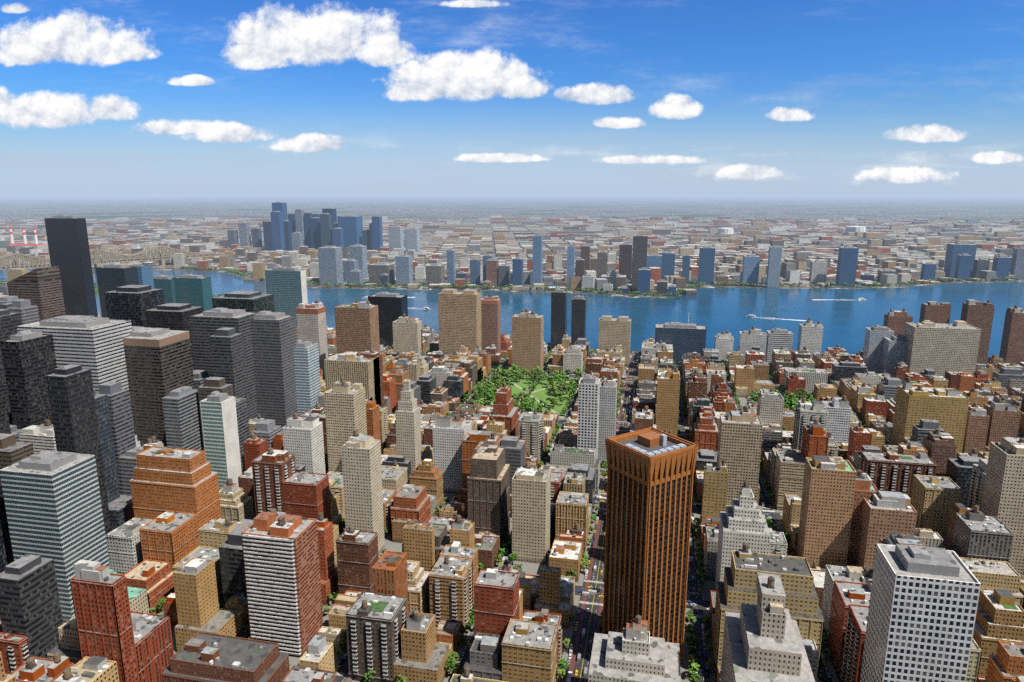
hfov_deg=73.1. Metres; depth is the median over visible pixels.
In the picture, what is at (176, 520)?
manhattan buildings
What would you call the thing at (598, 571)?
yellow road marking
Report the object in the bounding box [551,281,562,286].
building
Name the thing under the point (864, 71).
sky
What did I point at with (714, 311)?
river water
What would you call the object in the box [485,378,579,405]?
park path
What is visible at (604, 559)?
white road marking
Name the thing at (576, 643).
red road marking
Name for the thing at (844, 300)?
ferry boat
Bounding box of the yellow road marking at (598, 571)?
[579,358,634,681]
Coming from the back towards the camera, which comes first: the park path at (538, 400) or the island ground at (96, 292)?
the island ground at (96, 292)
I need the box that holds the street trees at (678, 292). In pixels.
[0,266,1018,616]
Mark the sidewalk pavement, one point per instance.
(707, 587)
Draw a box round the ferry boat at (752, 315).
[746,314,804,320]
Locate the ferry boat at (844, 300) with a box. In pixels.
[812,298,865,300]
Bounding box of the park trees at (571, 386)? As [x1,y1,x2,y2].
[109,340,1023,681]
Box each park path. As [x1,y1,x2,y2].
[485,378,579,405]
[500,374,563,417]
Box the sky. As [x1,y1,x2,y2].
[0,0,1023,194]
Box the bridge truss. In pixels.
[0,243,224,272]
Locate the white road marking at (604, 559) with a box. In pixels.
[337,354,780,679]
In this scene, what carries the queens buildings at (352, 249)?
on the ground at (906, 207)
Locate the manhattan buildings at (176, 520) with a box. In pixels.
[0,282,1023,681]
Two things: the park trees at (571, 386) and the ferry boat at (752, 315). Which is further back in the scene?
the ferry boat at (752, 315)
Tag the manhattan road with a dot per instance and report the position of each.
(697, 609)
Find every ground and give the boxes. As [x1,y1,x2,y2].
[0,195,1023,297]
[0,280,217,297]
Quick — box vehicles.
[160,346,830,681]
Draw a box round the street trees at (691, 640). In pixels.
[336,400,831,681]
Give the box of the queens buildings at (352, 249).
[0,202,1023,295]
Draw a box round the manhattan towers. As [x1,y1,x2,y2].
[0,215,1023,681]
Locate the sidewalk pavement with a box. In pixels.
[157,349,1023,681]
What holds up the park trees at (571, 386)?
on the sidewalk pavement
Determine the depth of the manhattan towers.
682.48 m
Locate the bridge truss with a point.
(15, 259)
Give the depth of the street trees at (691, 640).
521.62 m
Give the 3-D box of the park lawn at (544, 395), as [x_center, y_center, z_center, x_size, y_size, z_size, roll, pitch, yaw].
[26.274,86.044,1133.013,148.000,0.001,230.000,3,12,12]
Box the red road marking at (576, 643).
[569,353,638,680]
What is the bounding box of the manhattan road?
[325,348,832,681]
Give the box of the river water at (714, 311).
[0,269,1023,358]
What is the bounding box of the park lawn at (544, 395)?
[472,374,579,417]
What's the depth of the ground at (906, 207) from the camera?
16851.67 m

